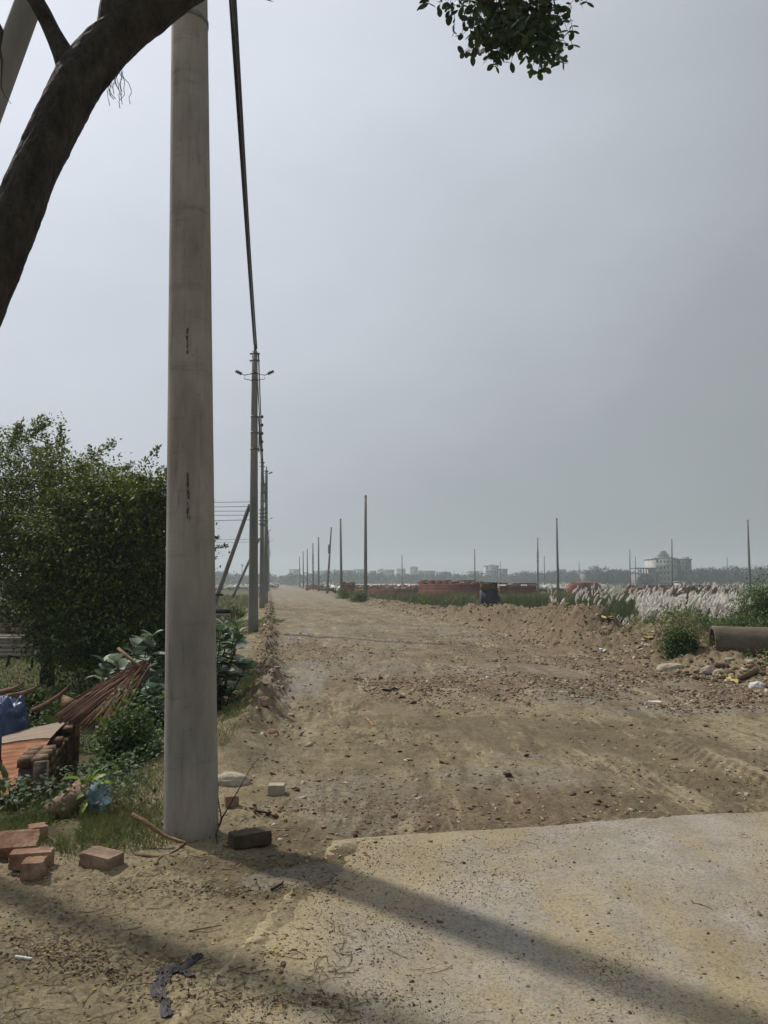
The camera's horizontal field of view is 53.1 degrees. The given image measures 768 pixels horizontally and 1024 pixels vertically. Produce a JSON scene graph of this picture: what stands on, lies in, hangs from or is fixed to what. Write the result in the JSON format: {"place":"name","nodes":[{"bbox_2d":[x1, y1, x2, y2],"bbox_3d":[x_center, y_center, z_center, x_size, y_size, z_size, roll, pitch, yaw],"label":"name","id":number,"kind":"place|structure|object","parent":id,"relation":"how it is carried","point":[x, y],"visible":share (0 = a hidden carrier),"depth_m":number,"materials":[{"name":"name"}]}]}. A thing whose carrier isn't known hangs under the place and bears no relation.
{"place":"outdoors","nodes":[
{"label":"outdoors","id":0,"kind":"place"},
{"bbox_2d":[60,695,78,706],"bbox_3d":[-3.638,2.208,8.937,0.255,0.172,0.108,3,-6,-28],"label":"bark piece","id":1,"kind":"object","parent":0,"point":[65,699],"visible":0.5,"depth_m":8.90,"materials":[{"name":"brown wood"}]},
{"bbox_2d":[0,583,767,1023],"bbox_3d":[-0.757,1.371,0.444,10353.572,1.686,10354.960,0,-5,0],"label":"ground","id":2,"kind":"structure","parent":0,"point":[488,743],"depth_m":6.47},
{"bbox_2d":[0,615,11,634],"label":"brick plinth","id":3,"kind":"structure","parent":2,"relation":"on","point":[2,628],"depth_m":29.21,"materials":[{"name":"brick"}]},
{"bbox_2d":[0,683,22,694],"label":"dry sheath","id":4,"kind":"object","parent":2,"relation":"on","point":[6,690],"visible":1,"depth_m":9.98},
{"bbox_2d":[0,695,29,735],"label":"blue tarpaulin","id":5,"kind":"object","parent":2,"relation":"on","point":[14,715],"visible":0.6,"depth_m":8.67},
{"bbox_2d":[0,762,36,811],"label":"bush","id":6,"kind":"object","parent":2,"relation":"on","point":[4,773],"visible":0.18,"depth_m":5.52,"materials":[{"name":"green plant"}]},
{"bbox_2d":[0,0,37,122],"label":"prop pole","id":7,"kind":"object","parent":2,"relation":"on","point":[20,24],"visible":1,"depth_m":5.60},
{"bbox_2d":[0,635,38,656],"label":"brick plinth","id":8,"kind":"structure","parent":2,"relation":"on","point":[6,649],"depth_m":21.66,"materials":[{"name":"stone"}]},
{"bbox_2d":[0,829,39,858],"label":"brick","id":9,"kind":"object","parent":2,"relation":"on","point":[10,840],"visible":0.73,"depth_m":4.35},
{"bbox_2d":[2,684,40,698],"bbox_3d":[-4.813,2.371,10.027,0.921,0.299,0.132,-2,-6,19],"label":"dry sheath","id":10,"kind":"object","parent":2,"relation":"on","point":[16,695],"visible":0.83,"depth_m":9.93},
{"bbox_2d":[12,612,40,634],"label":"brick plinth","id":11,"kind":"structure","parent":2,"relation":"on","point":[19,631],"depth_m":28.19,"materials":[{"name":"stone"}]},
{"bbox_2d":[8,847,54,870],"bbox_3d":[-1.906,1.875,4.154,0.216,0.086,0.106,1,-8,-13],"label":"brick","id":12,"kind":"object","parent":2,"relation":"on","point":[17,857],"visible":0.72,"depth_m":4.12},
{"bbox_2d":[20,856,48,880],"bbox_3d":[-1.827,1.865,4.020,0.119,0.091,0.111,1,-5,-9],"label":"brick","id":13,"kind":"object","parent":2,"relation":"on","point":[34,868],"visible":1,"depth_m":3.97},
{"bbox_2d":[14,671,58,721],"bbox_3d":[-5.313,2.858,11.632,0.797,0.911,0.665,-3,-6,31],"label":"bush","id":14,"kind":"object","parent":2,"relation":"on","point":[36,697],"visible":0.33,"depth_m":11.59,"materials":[{"name":"green plant"}]},
{"bbox_2d":[28,822,48,839],"bbox_3d":[-2.111,1.951,4.687,0.112,0.081,0.101,3,-6,-29],"label":"brick","id":15,"kind":"object","parent":2,"relation":"on","point":[43,827],"visible":0.56,"depth_m":4.66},
{"bbox_2d":[16,722,79,810],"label":"brick wall","id":16,"kind":"structure","parent":2,"relation":"on","point":[61,748],"depth_m":7.45,"materials":[{"name":"brick"}]},
{"bbox_2d":[0,739,49,796],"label":"plywood sheet","id":17,"kind":"object","parent":16,"relation":"on","point":[11,753],"visible":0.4,"depth_m":7.48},
{"bbox_2d":[2,722,65,743],"bbox_3d":[-3.982,2.422,8.107,1.024,0.248,1.189,1,-5,-15],"label":"faded board","id":18,"kind":"object","parent":16,"relation":"on","point":[48,731],"visible":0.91,"depth_m":8.15,"materials":[{"name":"brown wood"}]},
{"bbox_2d":[31,684,70,711],"bbox_3d":[-4.317,2.422,10.024,0.698,0.399,0.113,-2,-6,25],"label":"dry sheath","id":19,"kind":"object","parent":2,"relation":"on","point":[46,704],"visible":1,"depth_m":9.99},
{"bbox_2d":[30,690,79,725],"bbox_3d":[-4.643,2.950,11.158,0.815,0.665,0.695,-3,-6,32],"label":"bush","id":20,"kind":"object","parent":2,"relation":"on","point":[54,708],"visible":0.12,"depth_m":11.12,"materials":[{"name":"green plant"}]},
{"bbox_2d":[41,706,68,723],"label":"banana seedling","id":21,"kind":"object","parent":2,"relation":"on","point":[51,718],"visible":0.2,"depth_m":10.07,"materials":[{"name":"green plant"}]},
{"bbox_2d":[44,779,90,817],"bbox_3d":[-2.113,1.958,5.209,0.151,0.225,0.349,-3,-6,29],"label":"brick fragment","id":22,"kind":"object","parent":2,"relation":"on","point":[54,806],"visible":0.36,"depth_m":5.14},
{"bbox_2d":[0,412,164,686],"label":"tree","id":23,"kind":"object","parent":2,"relation":"on","point":[11,481],"visible":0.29,"depth_m":15.15,"materials":[{"name":"green plant"}]},
{"bbox_2d":[62,769,113,816],"bbox_3d":[-1.988,1.958,5.149,0.343,0.455,0.139,5,-7,-41],"label":"seedling","id":24,"kind":"object","parent":2,"relation":"on","point":[84,791],"visible":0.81,"depth_m":5.18,"materials":[{"name":"green plant"}]},
{"bbox_2d":[0,798,182,859],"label":"grass","id":25,"kind":"structure","parent":2,"relation":"on","point":[99,820],"depth_m":4.80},
{"bbox_2d":[85,779,111,813],"bbox_3d":[-1.926,1.951,5.199,0.156,0.260,0.176,5,-7,-44],"label":"plastic bag","id":26,"kind":"object","parent":2,"relation":"on","point":[96,794],"visible":0.62,"depth_m":5.18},
{"bbox_2d":[79,846,123,870],"bbox_3d":[-1.540,1.893,4.190,0.211,0.076,0.126,0,-5,24],"label":"brick","id":27,"kind":"object","parent":2,"relation":"on","point":[102,858],"visible":1,"depth_m":4.15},
{"bbox_2d":[54,660,152,740],"bbox_3d":[-3.125,2.022,8.199,0.928,0.758,1.476,0,-5,0],"label":"stick bundle","id":28,"kind":"object","parent":2,"relation":"on","point":[96,697],"visible":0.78,"depth_m":8.30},
{"bbox_2d":[116,647,145,672],"bbox_3d":[-2.890,1.700,8.782,0.352,0.301,0.068,0,-5,0],"label":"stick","id":29,"kind":"object","parent":28,"relation":"on","point":[130,659],"visible":0.93,"depth_m":8.76,"materials":[{"name":"brown wood"}]},
{"bbox_2d":[0,672,217,811],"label":"undergrowth","id":30,"kind":"object","parent":2,"relation":"on","point":[116,768],"visible":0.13,"depth_m":5.52,"materials":[{"name":"green plant"}]},
{"bbox_2d":[0,444,229,696],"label":"tree","id":31,"kind":"object","parent":2,"relation":"on","point":[95,619],"visible":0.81,"depth_m":13.25,"materials":[{"name":"green plant"}]},
{"bbox_2d":[0,714,245,814],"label":"grass","id":32,"kind":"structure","parent":2,"relation":"on","point":[146,786],"depth_m":5.66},
{"bbox_2d":[84,675,163,779],"bbox_3d":[-2.357,2.129,7.076,0.897,1.266,1.004,0,-5,0],"label":"bush","id":33,"kind":"object","parent":2,"relation":"on","point":[123,732],"visible":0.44,"depth_m":6.95,"materials":[{"name":"green plant"}]},
{"bbox_2d":[86,629,164,736],"bbox_3d":[-3.034,2.174,9.235,0.873,1.473,0.911,-2,-6,18],"label":"milkweed shrub","id":34,"kind":"object","parent":2,"relation":"on","point":[118,661],"visible":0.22,"depth_m":9.14,"materials":[{"name":"green plant"}]},
{"bbox_2d":[0,593,258,634],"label":"field grass","id":35,"kind":"structure","parent":2,"relation":"on","point":[236,599],"depth_m":72.72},
{"bbox_2d":[0,615,285,691],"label":"grass","id":36,"kind":"structure","parent":2,"relation":"on","point":[37,677],"depth_m":18.41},
{"bbox_2d":[138,679,164,732],"bbox_3d":[-2.345,2.292,8.438,0.648,0.994,0.725,0,-5,0],"label":"milkweed shrub","id":37,"kind":"object","parent":2,"relation":"on","point":[148,685],"visible":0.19,"depth_m":8.30,"materials":[{"name":"green plant"}]},
{"bbox_2d":[130,812,186,843],"bbox_3d":[-1.335,1.871,4.548,0.374,0.149,0.036,-1,-5,15],"label":"stick","id":38,"kind":"object","parent":2,"relation":"on","point":[143,821],"visible":1,"depth_m":4.55,"materials":[{"name":"brown wood"}]},
{"bbox_2d":[150,953,203,1016],"bbox_3d":[-0.821,1.809,2.953,0.172,0.027,0.484,0,-5,0],"label":"rag","id":39,"kind":"object","parent":2,"relation":"on","point":[165,1011],"visible":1,"depth_m":3.00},
{"bbox_2d":[163,0,218,841],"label":"utility pole","id":40,"kind":"object","parent":2,"relation":"on","point":[190,811],"visible":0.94,"depth_m":4.91,"materials":[{"name":"concrete"}]},
{"bbox_2d":[215,593,232,643],"bbox_3d":[-4.484,2.833,20.306,0.960,1.380,0.640,0,-5,0],"label":"handcart","id":41,"kind":"object","parent":2,"relation":"on","point":[224,612],"visible":0.24,"depth_m":20.09,"materials":[{"name":"wood"}]},
{"bbox_2d":[224,793,238,807],"bbox_3d":[-1.058,2.005,5.338,0.097,0.076,0.081,2,-6,-17],"label":"brick","id":42,"kind":"object","parent":2,"relation":"on","point":[228,798],"visible":0.92,"depth_m":5.30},
{"bbox_2d":[218,771,250,786],"bbox_3d":[-1.166,2.043,5.893,0.297,0.086,0.183,0,-5,0],"label":"stone","id":43,"kind":"object","parent":2,"relation":"on","point":[231,779],"visible":0.87,"depth_m":5.83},
{"bbox_2d":[221,603,247,620],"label":"bush","id":44,"kind":"object","parent":2,"relation":"on","point":[240,613],"visible":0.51,"depth_m":37.44,"materials":[{"name":"green plant"}]},
{"bbox_2d":[216,619,255,709],"bbox_3d":[-2.050,1.925,9.189,0.954,1.364,0.949,4,-7,-37],"label":"milkweed shrub","id":45,"kind":"object","parent":2,"relation":"on","point":[233,645],"visible":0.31,"depth_m":9.18,"materials":[{"name":"green plant"}]},
{"bbox_2d":[215,757,259,843],"bbox_3d":[-0.974,1.817,4.896,0.128,0.390,0.575,-2,-5,16],"label":"dead sapling","id":46,"kind":"object","parent":2,"relation":"on","point":[221,818],"visible":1,"depth_m":4.85,"materials":[{"name":"wood"}]},
{"bbox_2d":[232,538,259,597],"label":"prop pole","id":47,"kind":"object","parent":2,"relation":"on","point":[240,580],"visible":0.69,"depth_m":46.27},
{"bbox_2d":[217,655,276,724],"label":"grass","id":48,"kind":"structure","parent":2,"relation":"on","point":[244,684],"depth_m":8.76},
{"bbox_2d":[228,826,271,849],"bbox_3d":[-0.800,1.944,4.585,0.236,0.080,0.121,3,-8,-29],"label":"brick","id":49,"kind":"object","parent":2,"relation":"on","point":[250,837],"visible":1,"depth_m":4.54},
{"bbox_2d":[235,345,273,632],"bbox_3d":[-4.179,-0.695,24.467,1.258,9.562,0.330,0,-5,0],"label":"utility pole","id":50,"kind":"object","parent":2,"relation":"on","point":[253,567],"visible":0.97,"depth_m":24.34,"materials":[{"name":"concrete"}]},
{"bbox_2d":[216,504,249,604],"bbox_3d":[-4.971,1.731,24.389,1.516,3.990,0.148,-1,-5,9],"label":"prop pole","id":51,"kind":"object","parent":50,"relation":"attached to","point":[229,561],"visible":0.73,"depth_m":24.36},
{"bbox_2d":[229,0,256,348],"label":"cable bundle","id":52,"kind":"object","parent":50,"relation":"attached to","point":[235,48],"visible":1,"depth_m":12.78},
{"bbox_2d":[256,349,264,493],"bbox_3d":[-5.764,-2.901,36.067,0.212,2.961,22.974,1,-5,-8],"label":"cable bundle","id":53,"kind":"object","parent":50,"relation":"attached to","point":[261,444],"visible":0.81,"depth_m":31.15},
{"bbox_2d":[0,767,513,1016],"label":"leaf mulch","id":54,"kind":"object","parent":2,"relation":"on","point":[75,952],"visible":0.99,"depth_m":3.14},
{"bbox_2d":[256,696,271,705],"bbox_3d":[-1.325,2.071,8.450,0.174,0.099,0.167,0,-5,0],"label":"stone","id":55,"kind":"object","parent":2,"relation":"on","point":[264,701],"visible":0.98,"depth_m":8.39,"materials":[{"name":"stone"}]},
{"bbox_2d":[259,459,271,607],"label":"utility pole","id":56,"kind":"object","parent":2,"relation":"on","point":[262,517],"visible":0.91,"depth_m":46.95,"materials":[{"name":"concrete"}]},
{"bbox_2d":[264,466,268,603],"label":"utility pole","id":57,"kind":"object","parent":2,"relation":"on","point":[266,471],"visible":0.8,"depth_m":52.90,"materials":[{"name":"concrete"}]},
{"bbox_2d":[268,782,284,795],"bbox_3d":[-0.798,2.056,5.699,0.121,0.076,0.091,0,-5,-3],"label":"brick","id":58,"kind":"object","parent":2,"relation":"on","point":[276,789],"visible":1,"depth_m":5.66,"materials":[{"name":"brick"}]},
{"bbox_2d":[0,0,593,326],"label":"foreground tree","id":59,"kind":"object","parent":2,"relation":"on","point":[91,61],"visible":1,"depth_m":3.08,"materials":[{"name":"green plant"}]},
{"bbox_2d":[326,527,331,593],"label":"concrete pole","id":60,"kind":"object","parent":2,"relation":"on","point":[328,571],"visible":0.89,"depth_m":103.17,"materials":[{"name":"concrete"}]},
{"bbox_2d":[340,519,342,590],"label":"concrete pole","id":61,"kind":"object","parent":2,"relation":"on","point":[341,581],"visible":0.89,"depth_m":89.16,"materials":[{"name":"concrete"}]},
{"bbox_2d":[333,585,352,598],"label":"bush","id":62,"kind":"object","parent":2,"relation":"on","point":[346,593],"visible":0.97,"depth_m":74.31,"materials":[{"name":"green plant"}]},
{"bbox_2d":[348,586,369,601],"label":"bush","id":63,"kind":"object","parent":2,"relation":"on","point":[358,597],"visible":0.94,"depth_m":61.37,"materials":[{"name":"green plant"}]},
{"bbox_2d":[364,495,366,597],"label":"concrete pole","id":64,"kind":"object","parent":2,"relation":"on","point":[365,543],"visible":0.88,"depth_m":65.26,"materials":[{"name":"concrete"}]},
{"bbox_2d":[0,710,745,1023],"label":"dry straw","id":65,"kind":"object","parent":2,"relation":"on","point":[26,939],"visible":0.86,"depth_m":3.04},
{"bbox_2d":[0,834,766,1023],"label":"leaf litter","id":66,"kind":"object","parent":2,"relation":"on","point":[390,995],"visible":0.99,"depth_m":3.26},
{"bbox_2d":[0,604,767,1022],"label":"soil clods","id":67,"kind":"object","parent":2,"relation":"on","point":[310,854],"visible":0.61,"depth_m":4.16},
{"bbox_2d":[355,585,418,595],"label":"brick stack","id":68,"kind":"object","parent":2,"relation":"on","point":[414,588],"visible":0.79,"depth_m":113.79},
{"bbox_2d":[417,580,479,600],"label":"brick stack","id":69,"kind":"object","parent":2,"relation":"on","point":[433,588],"visible":0.73,"depth_m":85.18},
{"bbox_2d":[160,566,767,585],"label":"distant wood","id":70,"kind":"object","parent":2,"relation":"on","point":[374,577],"visible":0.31,"depth_m":496.78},
{"bbox_2d":[367,588,579,606],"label":"tall weeds","id":71,"kind":"object","parent":2,"relation":"on","point":[443,598],"visible":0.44,"depth_m":64.96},
{"bbox_2d":[479,582,499,605],"bbox_3d":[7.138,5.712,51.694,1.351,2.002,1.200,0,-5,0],"label":"truck","id":72,"kind":"object","parent":2,"relation":"on","point":[488,593],"visible":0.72,"depth_m":51.22,"materials":[{"name":"metal"}]},
{"bbox_2d":[483,565,498,582],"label":"building","id":73,"kind":"structure","parent":2,"relation":"on","point":[490,569],"depth_m":518.62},
{"bbox_2d":[228,596,767,746],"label":"rubble","id":74,"kind":"object","parent":2,"relation":"on","point":[753,670],"visible":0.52,"depth_m":14.15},
{"bbox_2d":[245,602,767,841],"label":"brick chips","id":75,"kind":"object","parent":2,"relation":"on","point":[572,696],"visible":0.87,"depth_m":10.91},
{"bbox_2d":[498,583,537,596],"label":"brick stack","id":76,"kind":"object","parent":2,"relation":"on","point":[519,588],"visible":0.69,"depth_m":88.27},
{"bbox_2d":[520,573,542,582],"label":"tree","id":77,"kind":"object","parent":2,"relation":"on","point":[526,579],"visible":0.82,"depth_m":457.11,"materials":[{"name":"green plant"}]},
{"bbox_2d":[378,597,722,645],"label":"grass","id":78,"kind":"structure","parent":2,"relation":"on","point":[647,621],"depth_m":16.86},
{"bbox_2d":[540,571,563,583],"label":"tree","id":79,"kind":"object","parent":2,"relation":"on","point":[552,579],"visible":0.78,"depth_m":436.96,"materials":[{"name":"green plant"}]},
{"bbox_2d":[556,518,559,594],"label":"concrete pole","id":80,"kind":"object","parent":2,"relation":"on","point":[557,564],"visible":0.9,"depth_m":88.49,"materials":[{"name":"concrete"}]},
{"bbox_2d":[563,573,580,583],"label":"tree","id":81,"kind":"object","parent":2,"relation":"on","point":[566,579],"visible":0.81,"depth_m":427.41,"materials":[{"name":"green plant"}]},
{"bbox_2d":[565,582,604,597],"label":"brick heap","id":82,"kind":"object","parent":2,"relation":"on","point":[572,586],"visible":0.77,"depth_m":98.19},
{"bbox_2d":[495,593,677,624],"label":"green reeds","id":83,"kind":"object","parent":2,"relation":"on","point":[612,606],"visible":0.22,"depth_m":41.46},
{"bbox_2d":[585,565,603,581],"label":"tree","id":84,"kind":"object","parent":2,"relation":"on","point":[589,575],"visible":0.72,"depth_m":397.66,"materials":[{"name":"green plant"}]},
{"bbox_2d":[594,572,616,584],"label":"tree","id":85,"kind":"object","parent":2,"relation":"on","point":[613,579],"visible":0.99,"depth_m":357.86,"materials":[{"name":"green plant"}]},
{"bbox_2d":[575,586,673,608],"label":"plume grass","id":86,"kind":"structure","parent":2,"relation":"on","point":[621,597],"depth_m":38.48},
{"bbox_2d":[616,569,632,584],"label":"tree","id":87,"kind":"object","parent":2,"relation":"on","point":[623,578],"visible":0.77,"depth_m":367.48,"materials":[{"name":"green plant"}]},
{"bbox_2d":[631,568,660,586],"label":"unfinished building","id":88,"kind":"structure","parent":2,"relation":"on","point":[655,576],"depth_m":328.97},
{"bbox_2d":[637,573,654,584],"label":"tree","id":89,"kind":"object","parent":2,"relation":"on","point":[647,581],"visible":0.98,"depth_m":308.37,"materials":[{"name":"green plant"}]},
{"bbox_2d":[542,588,756,625],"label":"reed blades","id":90,"kind":"object","parent":2,"relation":"on","point":[637,612],"visible":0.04,"depth_m":31.17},
{"bbox_2d":[547,582,764,601],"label":"plume grass","id":91,"kind":"structure","parent":2,"relation":"on","point":[675,586],"depth_m":55.59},
{"bbox_2d":[644,551,677,586],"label":"building","id":92,"kind":"structure","parent":2,"relation":"on","point":[662,560],"depth_m":329.28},
{"bbox_2d":[656,663,684,669],"bbox_3d":[5.219,2.802,13.933,0.550,0.120,0.314,0,-5,0],"label":"stone","id":93,"kind":"object","parent":2,"relation":"on","point":[669,666],"visible":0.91,"depth_m":13.84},
{"bbox_2d":[621,585,738,596],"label":"brick stack","id":94,"kind":"object","parent":2,"relation":"on","point":[714,590],"visible":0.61,"depth_m":103.77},
{"bbox_2d":[655,615,706,659],"bbox_3d":[5.768,2.436,14.897,1.039,0.902,0.933,0,-5,0],"label":"bush","id":95,"kind":"object","parent":2,"relation":"on","point":[676,642],"visible":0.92,"depth_m":14.78,"materials":[{"name":"green plant"}]},
{"bbox_2d":[677,557,691,586],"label":"building","id":96,"kind":"structure","parent":2,"relation":"on","point":[684,565],"depth_m":331.12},
{"bbox_2d":[631,590,765,621],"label":"plume grass","id":97,"kind":"structure","parent":2,"relation":"on","point":[718,603],"depth_m":27.54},
{"bbox_2d":[692,568,711,586],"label":"tree","id":98,"kind":"object","parent":2,"relation":"on","point":[702,579],"visible":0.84,"depth_m":348.02,"materials":[{"name":"green plant"}]},
{"bbox_2d":[646,597,767,665],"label":"undergrowth","id":99,"kind":"object","parent":2,"relation":"on","point":[690,613],"visible":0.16,"depth_m":16.89,"materials":[{"name":"green plant"}]},
{"bbox_2d":[700,665,716,673],"bbox_3d":[5.592,2.701,13.196,0.319,0.126,0.203,0,-5,0],"label":"stone","id":100,"kind":"object","parent":2,"relation":"on","point":[707,669],"visible":0.89,"depth_m":13.13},
{"bbox_2d":[709,568,731,584],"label":"tree","id":101,"kind":"object","parent":2,"relation":"on","point":[723,579],"visible":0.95,"depth_m":353.13,"materials":[{"name":"green plant"}]},
{"bbox_2d":[697,604,767,626],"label":"bush","id":102,"kind":"object","parent":2,"relation":"on","point":[741,623],"visible":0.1,"depth_m":18.35,"materials":[{"name":"green plant"}]},
{"bbox_2d":[722,565,744,584],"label":"tree","id":103,"kind":"object","parent":2,"relation":"on","point":[731,572],"visible":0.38,"depth_m":361.99,"materials":[{"name":"green plant"}]},
{"bbox_2d":[709,626,767,657],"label":"concrete pipe","id":104,"kind":"object","parent":2,"relation":"on","point":[734,638],"visible":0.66,"depth_m":14.11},
{"bbox_2d":[732,567,753,586],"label":"tree","id":105,"kind":"object","parent":2,"relation":"on","point":[742,579],"visible":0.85,"depth_m":357.96,"materials":[{"name":"green plant"}]},
{"bbox_2d":[722,565,767,626],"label":"bush","id":106,"kind":"object","parent":2,"relation":"on","point":[760,602],"visible":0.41,"depth_m":24.24,"materials":[{"name":"green plant"}]},
{"bbox_2d":[747,520,751,594],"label":"concrete pole","id":107,"kind":"object","parent":2,"relation":"on","point":[749,564],"visible":0.84,"depth_m":90.64,"materials":[{"name":"concrete"}]},
{"bbox_2d":[748,681,765,687],"bbox_3d":[5.573,2.578,11.456,0.254,0.107,0.194,-3,-6,26],"label":"stone","id":108,"kind":"object","parent":2,"relation":"on","point":[757,684],"visible":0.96,"depth_m":11.40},
{"bbox_2d":[756,565,767,582],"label":"tree","id":109,"kind":"object","parent":2,"relation":"on","point":[762,570],"visible":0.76,"depth_m":358.97,"materials":[{"name":"green plant"}]},
{"bbox_2d":[0,0,767,582],"label":"sky","id":110,"kind":"structure","parent":0,"point":[492,308],"materials":[{"name":"grey"}]},
{"bbox_2d":[215,582,608,592],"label":"plume field","id":111,"kind":"structure","parent":0,"point":[334,588],"depth_m":136.89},
{"bbox_2d":[169,811,767,1023],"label":"concrete road","id":112,"kind":"structure","parent":0,"point":[719,840],"depth_m":3.38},
{"bbox_2d":[215,811,767,1023],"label":"grit","id":113,"kind":"object","parent":112,"relation":"on","point":[396,990],"visible":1,"depth_m":3.33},
{"bbox_2d":[418,592,767,615],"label":"field grass","id":114,"kind":"structure","parent":0,"point":[740,593],"depth_m":95.65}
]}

